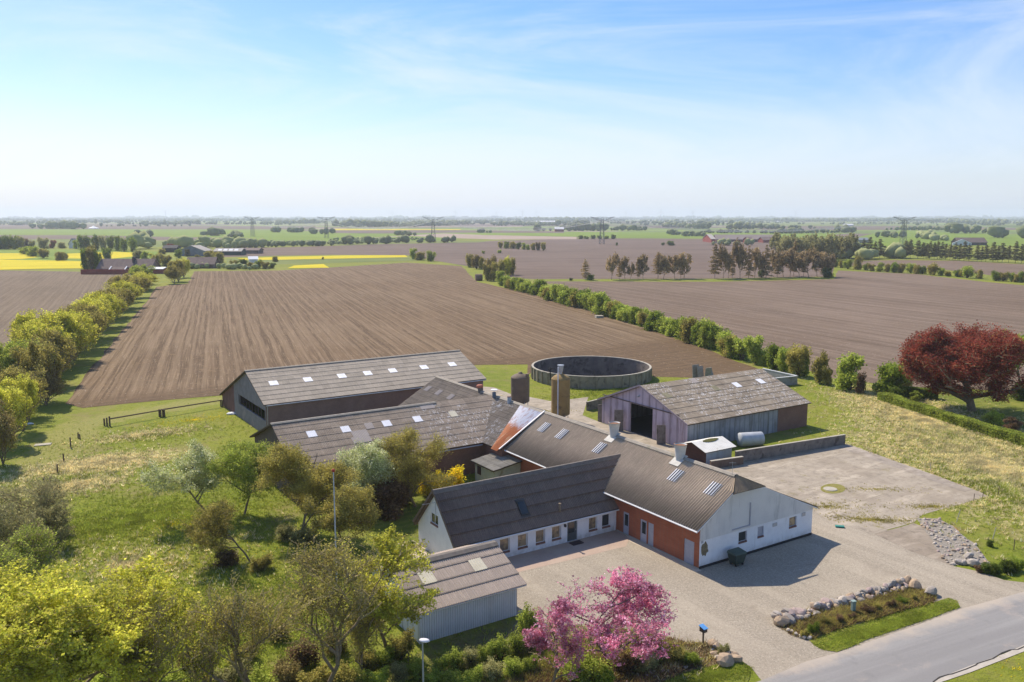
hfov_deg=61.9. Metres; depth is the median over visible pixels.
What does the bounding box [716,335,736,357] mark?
hedgerow bush
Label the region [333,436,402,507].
pear tree
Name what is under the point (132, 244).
grove tree
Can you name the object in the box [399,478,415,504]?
bush
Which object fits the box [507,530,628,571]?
brick terrace
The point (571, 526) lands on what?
door
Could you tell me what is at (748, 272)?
conifer tree
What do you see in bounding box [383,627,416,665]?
bush
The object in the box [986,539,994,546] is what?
ditch bush
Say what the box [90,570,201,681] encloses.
bare tree
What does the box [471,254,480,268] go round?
clump tree
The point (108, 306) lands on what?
windbreak tree
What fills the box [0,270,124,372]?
plowed field
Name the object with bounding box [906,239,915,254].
conifer tree
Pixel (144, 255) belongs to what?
grove tree
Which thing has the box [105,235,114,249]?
grove tree
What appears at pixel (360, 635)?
budding tree
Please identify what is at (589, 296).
hedgerow bush
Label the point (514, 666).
bank shrub
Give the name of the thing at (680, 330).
hedgerow bush
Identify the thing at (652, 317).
hedgerow bush
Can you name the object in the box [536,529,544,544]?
window
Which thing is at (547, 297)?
hedgerow bush
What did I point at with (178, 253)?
grove tree
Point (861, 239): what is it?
blue barn
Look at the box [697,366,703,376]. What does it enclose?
concrete slab
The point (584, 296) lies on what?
hedgerow bush
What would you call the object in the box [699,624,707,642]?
letterbox
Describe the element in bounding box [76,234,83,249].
grove tree
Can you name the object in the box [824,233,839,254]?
bare grove tree
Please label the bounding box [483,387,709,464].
concrete yard
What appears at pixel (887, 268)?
hedge tree
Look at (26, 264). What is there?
rape field
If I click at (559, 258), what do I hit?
plowed field
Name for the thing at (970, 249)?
conifer tree
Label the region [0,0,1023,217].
sky
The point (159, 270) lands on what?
red annex
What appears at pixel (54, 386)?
windbreak tree
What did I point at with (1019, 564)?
ditch bush
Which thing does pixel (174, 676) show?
undergrowth bush
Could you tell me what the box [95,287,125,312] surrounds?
windbreak tree
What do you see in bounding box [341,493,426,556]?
lawn
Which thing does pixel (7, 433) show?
windbreak tree
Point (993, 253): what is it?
conifer tree
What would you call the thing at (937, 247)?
conifer tree
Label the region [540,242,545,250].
clump tree
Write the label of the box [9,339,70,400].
windbreak tree
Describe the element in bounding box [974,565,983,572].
ditch bush
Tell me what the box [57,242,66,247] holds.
grove tree
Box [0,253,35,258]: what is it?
rape field
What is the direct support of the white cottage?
on the ground at (62, 417)
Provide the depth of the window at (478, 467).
96.88 m
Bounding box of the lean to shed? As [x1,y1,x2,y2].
[471,453,522,480]
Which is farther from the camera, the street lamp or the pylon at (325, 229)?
the pylon at (325, 229)
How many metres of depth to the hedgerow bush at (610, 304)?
253.96 m
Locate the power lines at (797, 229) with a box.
[594,218,911,231]
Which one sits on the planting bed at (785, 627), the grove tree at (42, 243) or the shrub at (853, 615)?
the shrub at (853, 615)
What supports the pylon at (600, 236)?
on the plowed field at (559, 258)
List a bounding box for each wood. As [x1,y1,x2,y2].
[0,215,1023,225]
[8,216,1023,246]
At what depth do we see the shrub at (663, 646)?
58.39 m
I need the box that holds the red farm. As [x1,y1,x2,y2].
[703,234,715,242]
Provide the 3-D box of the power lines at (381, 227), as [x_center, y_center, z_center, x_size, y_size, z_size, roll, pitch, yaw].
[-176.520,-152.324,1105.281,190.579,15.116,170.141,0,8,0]
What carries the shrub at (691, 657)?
on the planting bed at (515, 625)
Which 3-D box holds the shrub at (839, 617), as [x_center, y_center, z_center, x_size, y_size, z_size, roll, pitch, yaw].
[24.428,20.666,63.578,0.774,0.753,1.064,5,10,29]
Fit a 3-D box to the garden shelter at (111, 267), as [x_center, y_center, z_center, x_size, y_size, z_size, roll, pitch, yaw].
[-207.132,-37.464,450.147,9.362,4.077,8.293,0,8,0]
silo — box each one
[511,372,529,403]
[551,364,569,416]
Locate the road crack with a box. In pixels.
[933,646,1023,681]
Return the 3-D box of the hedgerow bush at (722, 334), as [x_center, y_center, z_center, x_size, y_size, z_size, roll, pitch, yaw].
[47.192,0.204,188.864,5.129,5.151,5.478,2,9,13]
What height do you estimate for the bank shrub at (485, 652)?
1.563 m
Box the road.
[758,592,1023,681]
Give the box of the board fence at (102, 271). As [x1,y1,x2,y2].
[80,269,129,273]
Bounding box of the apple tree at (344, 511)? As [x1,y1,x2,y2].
[302,478,380,549]
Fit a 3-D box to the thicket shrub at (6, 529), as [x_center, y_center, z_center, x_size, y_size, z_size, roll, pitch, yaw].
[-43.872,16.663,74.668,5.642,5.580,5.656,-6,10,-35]
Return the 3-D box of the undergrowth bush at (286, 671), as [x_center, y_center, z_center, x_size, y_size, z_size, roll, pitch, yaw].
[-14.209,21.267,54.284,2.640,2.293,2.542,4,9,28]
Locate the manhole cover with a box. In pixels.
[823,487,836,490]
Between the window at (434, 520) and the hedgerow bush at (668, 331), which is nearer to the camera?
the window at (434, 520)
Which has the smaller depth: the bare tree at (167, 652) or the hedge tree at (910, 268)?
the bare tree at (167, 652)
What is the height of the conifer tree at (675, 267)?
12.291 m
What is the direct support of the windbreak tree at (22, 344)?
on the ground at (62, 417)
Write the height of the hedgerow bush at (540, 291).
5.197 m
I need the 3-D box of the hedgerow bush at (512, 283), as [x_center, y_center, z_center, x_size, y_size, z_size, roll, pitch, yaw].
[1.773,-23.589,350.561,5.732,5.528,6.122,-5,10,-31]
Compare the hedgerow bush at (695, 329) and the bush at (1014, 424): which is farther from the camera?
the hedgerow bush at (695, 329)
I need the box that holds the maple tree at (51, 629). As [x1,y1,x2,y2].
[0,552,203,681]
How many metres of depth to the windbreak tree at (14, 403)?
112.10 m
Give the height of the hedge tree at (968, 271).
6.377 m
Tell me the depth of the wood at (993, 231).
1813.61 m
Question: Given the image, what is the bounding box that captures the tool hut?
[684,436,735,463]
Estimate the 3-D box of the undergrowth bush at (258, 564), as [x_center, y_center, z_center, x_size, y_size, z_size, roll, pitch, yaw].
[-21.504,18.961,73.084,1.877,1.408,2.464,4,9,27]
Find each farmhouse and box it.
[412,453,620,556]
[951,238,987,244]
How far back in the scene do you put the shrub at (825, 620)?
63.10 m
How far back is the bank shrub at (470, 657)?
57.13 m
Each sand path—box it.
[398,540,430,557]
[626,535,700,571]
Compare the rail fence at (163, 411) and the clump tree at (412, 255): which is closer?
the rail fence at (163, 411)
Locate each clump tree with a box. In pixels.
[409,248,416,258]
[414,251,425,259]
[426,250,436,260]
[465,253,473,266]
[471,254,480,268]
[478,256,485,269]
[482,262,490,280]
[485,255,496,271]
[489,261,499,280]
[498,258,505,274]
[503,241,509,248]
[504,255,511,274]
[509,241,516,248]
[509,257,515,274]
[534,242,540,249]
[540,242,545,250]
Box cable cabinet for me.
[850,600,856,610]
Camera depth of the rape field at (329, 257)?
626.75 m
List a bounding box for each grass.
[0,374,1023,679]
[424,585,936,681]
[666,598,959,681]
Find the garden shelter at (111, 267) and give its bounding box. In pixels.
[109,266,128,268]
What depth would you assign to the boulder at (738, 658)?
57.86 m
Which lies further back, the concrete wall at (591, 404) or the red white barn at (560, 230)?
the red white barn at (560, 230)
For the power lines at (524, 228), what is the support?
hanging from the pylon at (600, 236)
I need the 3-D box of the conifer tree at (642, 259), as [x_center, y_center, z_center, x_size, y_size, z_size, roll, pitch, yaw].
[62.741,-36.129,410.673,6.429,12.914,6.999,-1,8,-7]
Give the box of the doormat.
[569,540,583,545]
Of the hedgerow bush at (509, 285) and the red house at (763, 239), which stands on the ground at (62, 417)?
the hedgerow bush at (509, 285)
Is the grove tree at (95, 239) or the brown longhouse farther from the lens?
the grove tree at (95, 239)
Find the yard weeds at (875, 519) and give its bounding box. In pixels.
[544,409,958,526]
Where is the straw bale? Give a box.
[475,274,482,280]
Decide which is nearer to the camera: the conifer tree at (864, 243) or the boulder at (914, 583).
the boulder at (914, 583)
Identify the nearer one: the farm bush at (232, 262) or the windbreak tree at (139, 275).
the windbreak tree at (139, 275)
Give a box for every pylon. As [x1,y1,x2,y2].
[245,217,257,236]
[318,217,333,237]
[424,217,442,241]
[592,217,612,243]
[894,217,914,244]
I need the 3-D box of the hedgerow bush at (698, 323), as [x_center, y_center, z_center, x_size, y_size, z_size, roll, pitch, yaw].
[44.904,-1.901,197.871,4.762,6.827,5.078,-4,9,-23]
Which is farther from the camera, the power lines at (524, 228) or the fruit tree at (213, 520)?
the power lines at (524, 228)
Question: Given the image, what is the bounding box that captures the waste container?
[727,547,746,566]
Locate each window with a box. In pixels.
[430,512,437,527]
[477,465,480,474]
[500,538,509,552]
[514,498,530,517]
[518,534,527,549]
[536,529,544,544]
[552,526,560,540]
[589,517,597,531]
[602,514,610,528]
[738,531,746,543]
[757,526,763,537]
[789,516,796,528]
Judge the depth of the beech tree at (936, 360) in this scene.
128.42 m
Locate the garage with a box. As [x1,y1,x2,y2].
[367,540,526,643]
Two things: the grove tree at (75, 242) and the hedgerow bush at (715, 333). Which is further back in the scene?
the grove tree at (75, 242)
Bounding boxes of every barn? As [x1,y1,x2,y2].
[162,245,181,251]
[180,245,213,255]
[214,248,246,254]
[220,350,485,430]
[245,248,263,253]
[499,410,817,568]
[554,227,563,231]
[597,369,811,445]
[858,238,868,242]
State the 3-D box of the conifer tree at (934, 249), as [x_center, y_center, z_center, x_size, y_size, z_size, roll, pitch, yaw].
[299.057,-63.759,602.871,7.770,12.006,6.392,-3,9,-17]
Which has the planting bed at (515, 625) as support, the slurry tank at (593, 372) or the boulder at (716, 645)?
the boulder at (716, 645)
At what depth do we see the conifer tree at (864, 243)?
619.36 m
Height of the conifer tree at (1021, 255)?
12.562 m
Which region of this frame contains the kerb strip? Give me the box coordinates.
[840,443,972,491]
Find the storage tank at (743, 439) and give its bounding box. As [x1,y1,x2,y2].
[736,432,764,446]
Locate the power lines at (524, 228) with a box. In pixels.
[425,218,611,230]
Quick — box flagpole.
[331,469,337,585]
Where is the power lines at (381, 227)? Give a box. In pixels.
[319,218,441,228]
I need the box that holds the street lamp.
[419,638,429,681]
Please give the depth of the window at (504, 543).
75.72 m
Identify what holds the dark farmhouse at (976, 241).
on the ground at (62, 417)
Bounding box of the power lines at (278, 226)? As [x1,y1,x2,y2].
[253,218,330,227]
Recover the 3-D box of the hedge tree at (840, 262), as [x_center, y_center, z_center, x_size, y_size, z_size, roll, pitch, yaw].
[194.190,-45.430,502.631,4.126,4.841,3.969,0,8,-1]
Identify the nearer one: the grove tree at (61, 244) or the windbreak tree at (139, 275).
the windbreak tree at (139, 275)
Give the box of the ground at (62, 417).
[0,219,1023,681]
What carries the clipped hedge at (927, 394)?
on the ground at (62, 417)
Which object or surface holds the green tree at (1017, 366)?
on the ground at (62, 417)
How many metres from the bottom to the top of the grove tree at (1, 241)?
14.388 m
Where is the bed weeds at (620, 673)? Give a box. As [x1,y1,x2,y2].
[482,586,936,681]
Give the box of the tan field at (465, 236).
[390,233,575,238]
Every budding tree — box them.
[270,530,387,681]
[344,579,386,675]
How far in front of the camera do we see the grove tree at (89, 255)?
457.44 m
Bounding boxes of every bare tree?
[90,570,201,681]
[176,592,232,681]
[180,566,321,681]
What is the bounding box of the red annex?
[148,267,166,273]
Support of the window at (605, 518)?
in the farmhouse at (521, 513)
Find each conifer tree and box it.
[581,259,590,277]
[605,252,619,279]
[616,262,623,276]
[619,256,630,274]
[626,263,634,277]
[633,257,642,276]
[636,254,649,274]
[651,252,666,273]
[657,254,672,278]
[669,255,679,278]
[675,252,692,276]
[707,244,724,273]
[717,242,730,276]
[725,252,733,277]
[730,251,736,274]
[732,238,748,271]
[743,246,754,277]
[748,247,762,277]
[755,249,765,273]
[759,245,775,276]
[767,250,776,276]
[772,248,783,273]
[777,250,791,276]
[784,247,798,273]
[791,239,797,271]
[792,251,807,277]
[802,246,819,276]
[812,251,827,273]
[824,253,836,270]
[860,239,866,247]
[865,237,875,249]
[876,239,885,257]
[903,241,912,255]
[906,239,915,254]
[911,240,922,258]
[920,242,927,256]
[925,241,934,257]
[931,242,936,256]
[932,241,941,258]
[937,242,945,259]
[942,244,947,259]
[947,244,953,256]
[951,242,960,259]
[956,244,962,260]
[959,241,972,258]
[965,244,974,259]
[972,245,980,259]
[978,246,986,261]
[983,245,991,258]
[986,242,998,259]
[997,243,1007,259]
[1004,245,1013,262]
[1009,241,1021,260]
[1018,244,1023,262]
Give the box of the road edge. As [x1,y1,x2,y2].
[935,645,1023,681]
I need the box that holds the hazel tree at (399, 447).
[375,421,456,506]
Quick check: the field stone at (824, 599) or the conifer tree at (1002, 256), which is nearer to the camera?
the field stone at (824, 599)
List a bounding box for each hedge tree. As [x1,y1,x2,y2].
[838,260,843,267]
[842,259,853,268]
[852,255,863,269]
[867,263,875,270]
[876,262,884,271]
[884,263,890,271]
[889,262,898,272]
[897,263,905,272]
[906,263,915,272]
[912,264,919,273]
[918,265,927,273]
[926,262,940,274]
[936,267,944,274]
[944,270,951,275]
[953,269,961,276]
[961,265,974,277]
[974,269,982,278]
[991,270,1000,280]
[998,271,1008,280]
[1008,272,1014,281]
[1012,274,1018,281]
[1018,270,1023,282]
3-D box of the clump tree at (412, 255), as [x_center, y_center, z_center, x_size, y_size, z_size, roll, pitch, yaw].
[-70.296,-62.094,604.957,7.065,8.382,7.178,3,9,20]
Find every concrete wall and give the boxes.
[586,399,601,410]
[710,456,743,467]
[735,434,845,461]
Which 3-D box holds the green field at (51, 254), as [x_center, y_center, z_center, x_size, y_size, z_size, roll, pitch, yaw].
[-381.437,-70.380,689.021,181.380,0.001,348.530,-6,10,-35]
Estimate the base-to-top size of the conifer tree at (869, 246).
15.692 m
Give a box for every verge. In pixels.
[664,663,750,681]
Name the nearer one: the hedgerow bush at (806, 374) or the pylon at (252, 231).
the hedgerow bush at (806, 374)
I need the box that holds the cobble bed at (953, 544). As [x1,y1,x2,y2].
[917,518,986,564]
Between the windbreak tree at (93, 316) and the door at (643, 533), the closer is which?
the door at (643, 533)
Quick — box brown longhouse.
[96,257,160,269]
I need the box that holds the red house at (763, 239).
[757,237,771,242]
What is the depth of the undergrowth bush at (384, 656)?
57.12 m
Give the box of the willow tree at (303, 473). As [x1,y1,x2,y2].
[246,436,363,542]
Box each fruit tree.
[179,497,250,561]
[199,438,274,513]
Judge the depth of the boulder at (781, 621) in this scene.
63.05 m
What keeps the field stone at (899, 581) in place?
on the field stone
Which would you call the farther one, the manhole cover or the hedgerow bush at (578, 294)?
the hedgerow bush at (578, 294)
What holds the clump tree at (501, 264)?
on the ground at (62, 417)
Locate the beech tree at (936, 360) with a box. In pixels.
[895,320,1023,411]
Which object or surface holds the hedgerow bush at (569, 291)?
on the ground at (62, 417)
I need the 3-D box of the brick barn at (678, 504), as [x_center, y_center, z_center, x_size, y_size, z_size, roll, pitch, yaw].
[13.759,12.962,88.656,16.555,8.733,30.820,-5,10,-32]
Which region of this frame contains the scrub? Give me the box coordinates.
[126,229,948,269]
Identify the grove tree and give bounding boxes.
[0,235,4,248]
[1,235,12,248]
[8,235,17,248]
[15,236,24,247]
[18,246,28,253]
[23,238,30,247]
[24,245,37,255]
[28,240,35,246]
[35,248,49,257]
[36,236,48,248]
[49,240,55,247]
[54,251,66,260]
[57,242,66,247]
[72,240,78,248]
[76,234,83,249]
[80,247,86,268]
[81,233,91,248]
[85,243,96,268]
[90,233,99,249]
[93,249,102,268]
[98,235,106,249]
[101,247,112,258]
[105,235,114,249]
[113,235,119,250]
[119,237,128,250]
[127,235,137,251]
[132,250,141,258]
[140,251,152,258]
[151,252,163,264]
[158,253,171,266]
[174,248,181,257]
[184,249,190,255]
[203,250,213,256]
[211,251,224,262]
[768,232,780,252]
[775,234,789,250]
[779,235,794,251]
[796,236,809,252]
[803,231,817,251]
[810,237,825,254]
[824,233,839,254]
[836,233,844,256]
[839,234,854,259]
[849,232,860,258]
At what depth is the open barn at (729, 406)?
118.80 m
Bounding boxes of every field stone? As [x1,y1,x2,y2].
[772,610,782,615]
[781,607,789,612]
[788,608,795,615]
[796,607,805,615]
[810,602,819,609]
[818,601,826,608]
[821,597,832,606]
[838,596,846,602]
[888,579,896,586]
[896,578,903,584]
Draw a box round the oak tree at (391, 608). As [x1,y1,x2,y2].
[322,523,442,648]
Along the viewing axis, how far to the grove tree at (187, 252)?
645.80 m
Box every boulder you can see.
[707,639,718,645]
[713,642,719,647]
[716,652,734,667]
[732,654,742,662]
[773,616,789,626]
[783,612,795,624]
[903,575,910,583]
[908,578,921,588]
[924,586,936,594]
[954,559,962,564]
[964,552,973,558]
[966,558,979,566]
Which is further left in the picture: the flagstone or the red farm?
the flagstone
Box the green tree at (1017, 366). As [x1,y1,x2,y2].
[999,329,1023,382]
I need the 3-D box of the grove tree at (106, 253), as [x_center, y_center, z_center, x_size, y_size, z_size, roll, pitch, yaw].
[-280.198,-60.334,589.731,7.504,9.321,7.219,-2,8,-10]
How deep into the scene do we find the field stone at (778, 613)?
64.02 m
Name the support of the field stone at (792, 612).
on the planting bed at (785, 627)
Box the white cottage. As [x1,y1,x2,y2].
[68,238,78,247]
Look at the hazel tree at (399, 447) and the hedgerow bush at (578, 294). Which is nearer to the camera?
the hazel tree at (399, 447)
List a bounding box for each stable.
[249,395,493,504]
[714,235,772,241]
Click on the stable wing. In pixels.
(508, 418)
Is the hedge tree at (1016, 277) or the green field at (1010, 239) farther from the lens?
the green field at (1010, 239)
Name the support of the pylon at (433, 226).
on the green field at (158, 243)
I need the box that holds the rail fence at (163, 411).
[103,400,222,425]
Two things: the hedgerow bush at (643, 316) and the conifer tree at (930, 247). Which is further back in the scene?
the conifer tree at (930, 247)
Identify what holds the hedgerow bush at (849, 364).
on the ground at (62, 417)
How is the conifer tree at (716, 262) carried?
on the ground at (62, 417)
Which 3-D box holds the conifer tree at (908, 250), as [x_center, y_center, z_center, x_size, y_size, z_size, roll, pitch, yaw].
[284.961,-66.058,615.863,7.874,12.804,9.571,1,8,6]
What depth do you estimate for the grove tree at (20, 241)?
783.14 m
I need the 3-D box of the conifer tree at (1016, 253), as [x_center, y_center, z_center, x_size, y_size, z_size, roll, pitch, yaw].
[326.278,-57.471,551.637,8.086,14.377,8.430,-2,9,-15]
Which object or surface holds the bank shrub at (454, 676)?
on the planting bed at (515, 625)
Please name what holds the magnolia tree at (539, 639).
on the planting bed at (515, 625)
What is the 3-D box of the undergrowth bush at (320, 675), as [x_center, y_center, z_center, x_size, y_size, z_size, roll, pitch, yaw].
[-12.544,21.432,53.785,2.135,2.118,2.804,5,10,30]
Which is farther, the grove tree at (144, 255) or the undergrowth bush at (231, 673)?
the grove tree at (144, 255)
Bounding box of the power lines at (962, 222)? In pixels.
[900,218,1023,226]
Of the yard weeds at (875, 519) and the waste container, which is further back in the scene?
the yard weeds at (875, 519)
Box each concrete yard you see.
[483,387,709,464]
[720,445,986,532]
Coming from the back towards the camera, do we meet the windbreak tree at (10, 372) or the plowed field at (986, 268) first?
the plowed field at (986, 268)
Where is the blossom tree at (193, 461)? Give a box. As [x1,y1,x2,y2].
[137,438,234,514]
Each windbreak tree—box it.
[0,338,28,372]
[0,362,48,406]
[0,372,41,431]
[0,384,39,434]
[0,397,18,452]
[0,407,21,463]
[2,338,44,371]
[4,323,52,345]
[5,318,72,357]
[8,308,65,336]
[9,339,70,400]
[29,327,78,372]
[30,369,69,404]
[38,310,92,353]
[52,309,93,363]
[57,304,103,344]
[61,309,101,359]
[67,295,110,335]
[68,301,114,347]
[77,295,115,336]
[81,290,121,317]
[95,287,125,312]
[97,292,127,325]
[99,287,135,315]
[102,273,145,292]
[102,280,136,301]
[109,279,144,297]
[122,276,153,291]
[123,272,153,284]
[124,263,155,275]
[131,270,159,281]
[164,264,182,283]
[166,258,188,280]
[177,257,190,277]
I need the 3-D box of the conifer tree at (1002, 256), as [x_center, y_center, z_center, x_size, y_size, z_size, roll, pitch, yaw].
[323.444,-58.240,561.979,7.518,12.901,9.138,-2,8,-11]
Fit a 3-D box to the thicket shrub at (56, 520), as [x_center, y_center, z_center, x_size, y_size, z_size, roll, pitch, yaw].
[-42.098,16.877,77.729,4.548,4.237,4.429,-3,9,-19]
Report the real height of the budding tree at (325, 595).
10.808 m
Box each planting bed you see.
[421,620,717,681]
[778,587,933,639]
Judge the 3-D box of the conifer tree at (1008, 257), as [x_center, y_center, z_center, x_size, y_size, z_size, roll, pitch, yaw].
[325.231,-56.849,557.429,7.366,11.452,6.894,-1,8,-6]
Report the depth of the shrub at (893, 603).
65.86 m
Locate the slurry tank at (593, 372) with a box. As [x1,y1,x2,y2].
[531,356,651,388]
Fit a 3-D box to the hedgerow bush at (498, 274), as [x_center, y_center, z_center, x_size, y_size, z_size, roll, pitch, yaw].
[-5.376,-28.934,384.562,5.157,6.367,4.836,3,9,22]
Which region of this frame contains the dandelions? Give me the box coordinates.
[58,393,1022,676]
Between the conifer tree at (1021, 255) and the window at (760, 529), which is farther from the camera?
the conifer tree at (1021, 255)
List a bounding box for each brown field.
[0,224,315,228]
[0,235,251,239]
[336,230,563,232]
[763,226,1015,229]
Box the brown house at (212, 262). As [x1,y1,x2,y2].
[187,257,219,267]
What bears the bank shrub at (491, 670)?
on the planting bed at (515, 625)
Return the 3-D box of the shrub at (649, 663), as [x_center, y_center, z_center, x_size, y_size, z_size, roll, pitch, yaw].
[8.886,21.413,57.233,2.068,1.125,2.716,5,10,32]
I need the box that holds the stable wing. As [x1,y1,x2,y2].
[399,376,543,456]
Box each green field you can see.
[0,229,457,241]
[0,250,158,260]
[28,240,485,246]
[227,257,415,263]
[347,232,835,238]
[755,222,1022,225]
[859,230,1023,247]
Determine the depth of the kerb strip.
102.96 m
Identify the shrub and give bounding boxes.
[0,473,76,520]
[0,502,43,549]
[0,518,67,575]
[0,542,39,589]
[25,502,77,547]
[349,663,371,681]
[367,664,389,681]
[388,661,410,681]
[406,654,433,681]
[421,665,447,681]
[429,653,449,674]
[443,667,463,681]
[444,646,467,668]
[461,645,482,668]
[461,663,482,681]
[476,639,495,664]
[479,655,507,681]
[488,632,515,659]
[500,654,525,677]
[507,629,526,656]
[521,630,535,653]
[521,652,537,672]
[609,650,646,674]
[622,633,653,653]
[629,649,658,673]
[641,633,682,660]
[664,642,687,665]
[682,650,703,664]
[716,642,730,653]
[798,628,807,636]
[807,621,819,633]
[818,614,831,624]
[835,614,843,622]
[848,612,856,618]
[858,601,876,612]
[873,601,880,608]
[885,599,895,606]
[895,594,909,604]
[911,592,917,599]
[981,410,1005,425]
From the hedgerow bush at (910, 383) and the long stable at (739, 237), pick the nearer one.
the hedgerow bush at (910, 383)
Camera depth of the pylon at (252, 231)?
1282.09 m
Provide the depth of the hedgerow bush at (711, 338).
194.21 m
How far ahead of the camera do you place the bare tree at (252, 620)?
48.55 m
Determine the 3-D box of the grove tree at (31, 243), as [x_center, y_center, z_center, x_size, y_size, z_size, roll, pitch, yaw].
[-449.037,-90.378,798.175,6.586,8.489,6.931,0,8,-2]
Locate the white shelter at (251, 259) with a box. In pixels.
[248,256,258,262]
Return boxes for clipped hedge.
[877,392,1023,446]
[900,386,938,399]
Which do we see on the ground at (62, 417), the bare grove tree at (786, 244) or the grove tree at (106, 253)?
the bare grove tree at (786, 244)
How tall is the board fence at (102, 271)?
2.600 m
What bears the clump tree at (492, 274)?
on the ground at (62, 417)
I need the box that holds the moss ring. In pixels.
[820,484,844,493]
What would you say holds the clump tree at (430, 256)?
on the ground at (62, 417)
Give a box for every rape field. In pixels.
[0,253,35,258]
[0,260,81,269]
[67,252,151,258]
[238,255,406,259]
[289,264,328,267]
[335,229,460,229]
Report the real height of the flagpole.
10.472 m
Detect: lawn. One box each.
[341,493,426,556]
[938,392,1023,427]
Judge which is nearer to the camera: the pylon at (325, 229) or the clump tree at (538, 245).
the clump tree at (538, 245)
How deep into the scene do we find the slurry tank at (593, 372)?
166.74 m
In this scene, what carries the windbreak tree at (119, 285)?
on the ground at (62, 417)
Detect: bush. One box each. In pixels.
[90,671,128,681]
[153,662,198,681]
[171,652,195,671]
[212,547,245,567]
[212,656,253,681]
[226,639,259,665]
[228,260,237,263]
[233,662,281,681]
[237,259,247,264]
[245,552,273,572]
[254,260,261,267]
[260,260,269,268]
[265,620,291,640]
[269,655,309,681]
[271,256,278,261]
[274,522,295,540]
[284,633,325,667]
[286,523,320,545]
[296,661,330,681]
[323,629,351,654]
[328,659,365,681]
[349,500,368,516]
[352,649,383,675]
[368,476,409,521]
[373,645,397,671]
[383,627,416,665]
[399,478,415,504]
[416,476,434,495]
[429,464,466,492]
[496,270,504,282]
[498,274,509,285]
[501,275,514,287]
[505,279,511,288]
[508,277,517,288]
[514,277,526,291]
[514,602,540,635]
[518,279,531,292]
[522,281,533,293]
[529,279,547,294]
[537,285,548,296]
[540,287,550,297]
[543,291,552,300]
[549,283,565,301]
[553,285,568,302]
[556,289,566,303]
[556,646,616,681]
[560,293,569,305]
[564,287,579,306]
[568,289,580,307]
[573,288,591,307]
[577,292,591,309]
[586,274,594,279]
[586,291,601,311]
[587,291,608,314]
[590,664,615,681]
[595,293,610,315]
[600,300,617,316]
[606,300,620,312]
[608,304,624,318]
[615,302,629,319]
[616,307,630,321]
[620,307,632,321]
[629,306,643,324]
[635,307,649,325]
[636,310,648,325]
[643,310,664,330]
[653,315,670,332]
[659,316,672,332]
[664,319,674,335]
[670,318,678,336]
[674,315,694,339]
[679,316,696,342]
[689,318,706,345]
[694,318,711,346]
[698,315,718,348]
[700,325,723,348]
[705,328,728,349]
[714,330,732,351]
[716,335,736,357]
[724,336,739,358]
[732,335,752,359]
[742,334,766,364]
[758,270,765,277]
[758,351,769,365]
[765,342,785,369]
[774,347,791,372]
[785,342,812,375]
[799,356,811,376]
[811,349,829,383]
[820,267,833,277]
[821,365,832,384]
[830,351,867,391]
[854,372,866,393]
[871,358,910,391]
[889,385,906,397]
[896,361,913,386]
[909,390,922,401]
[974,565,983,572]
[980,561,991,573]
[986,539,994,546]
[989,562,1003,575]
[997,559,1017,573]
[1002,416,1023,429]
[1007,556,1023,570]
[1012,380,1023,400]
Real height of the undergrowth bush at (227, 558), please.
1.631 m
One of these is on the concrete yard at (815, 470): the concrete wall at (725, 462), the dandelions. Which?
the concrete wall at (725, 462)
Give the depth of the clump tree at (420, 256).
589.65 m
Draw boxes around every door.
[567,521,576,540]
[623,512,628,534]
[640,519,646,542]
[648,523,653,545]
[684,538,693,565]
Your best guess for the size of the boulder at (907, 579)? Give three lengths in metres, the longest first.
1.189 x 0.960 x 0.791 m
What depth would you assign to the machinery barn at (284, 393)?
126.10 m
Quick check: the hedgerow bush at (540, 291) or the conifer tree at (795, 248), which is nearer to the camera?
the hedgerow bush at (540, 291)
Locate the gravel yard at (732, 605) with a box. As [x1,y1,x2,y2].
[515,509,1023,679]
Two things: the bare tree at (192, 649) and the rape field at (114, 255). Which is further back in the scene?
the rape field at (114, 255)
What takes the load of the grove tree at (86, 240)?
on the green field at (51, 254)
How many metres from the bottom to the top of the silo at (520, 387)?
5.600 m
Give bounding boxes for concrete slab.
[598,404,601,421]
[614,410,623,430]
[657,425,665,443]
[692,364,698,377]
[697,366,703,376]
[705,367,711,375]
[875,523,953,565]
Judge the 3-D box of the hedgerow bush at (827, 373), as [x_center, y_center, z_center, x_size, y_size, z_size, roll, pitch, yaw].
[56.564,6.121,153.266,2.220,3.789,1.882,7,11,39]
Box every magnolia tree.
[522,595,585,681]
[546,565,678,665]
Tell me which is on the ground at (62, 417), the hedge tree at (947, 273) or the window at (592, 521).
the hedge tree at (947, 273)
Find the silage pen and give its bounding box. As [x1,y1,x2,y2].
[762,368,797,385]
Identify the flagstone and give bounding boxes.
[34,443,51,446]
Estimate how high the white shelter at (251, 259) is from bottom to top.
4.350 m
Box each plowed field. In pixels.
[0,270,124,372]
[65,263,756,407]
[223,238,833,278]
[545,270,1023,389]
[852,260,1023,274]
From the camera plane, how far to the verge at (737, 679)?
56.03 m

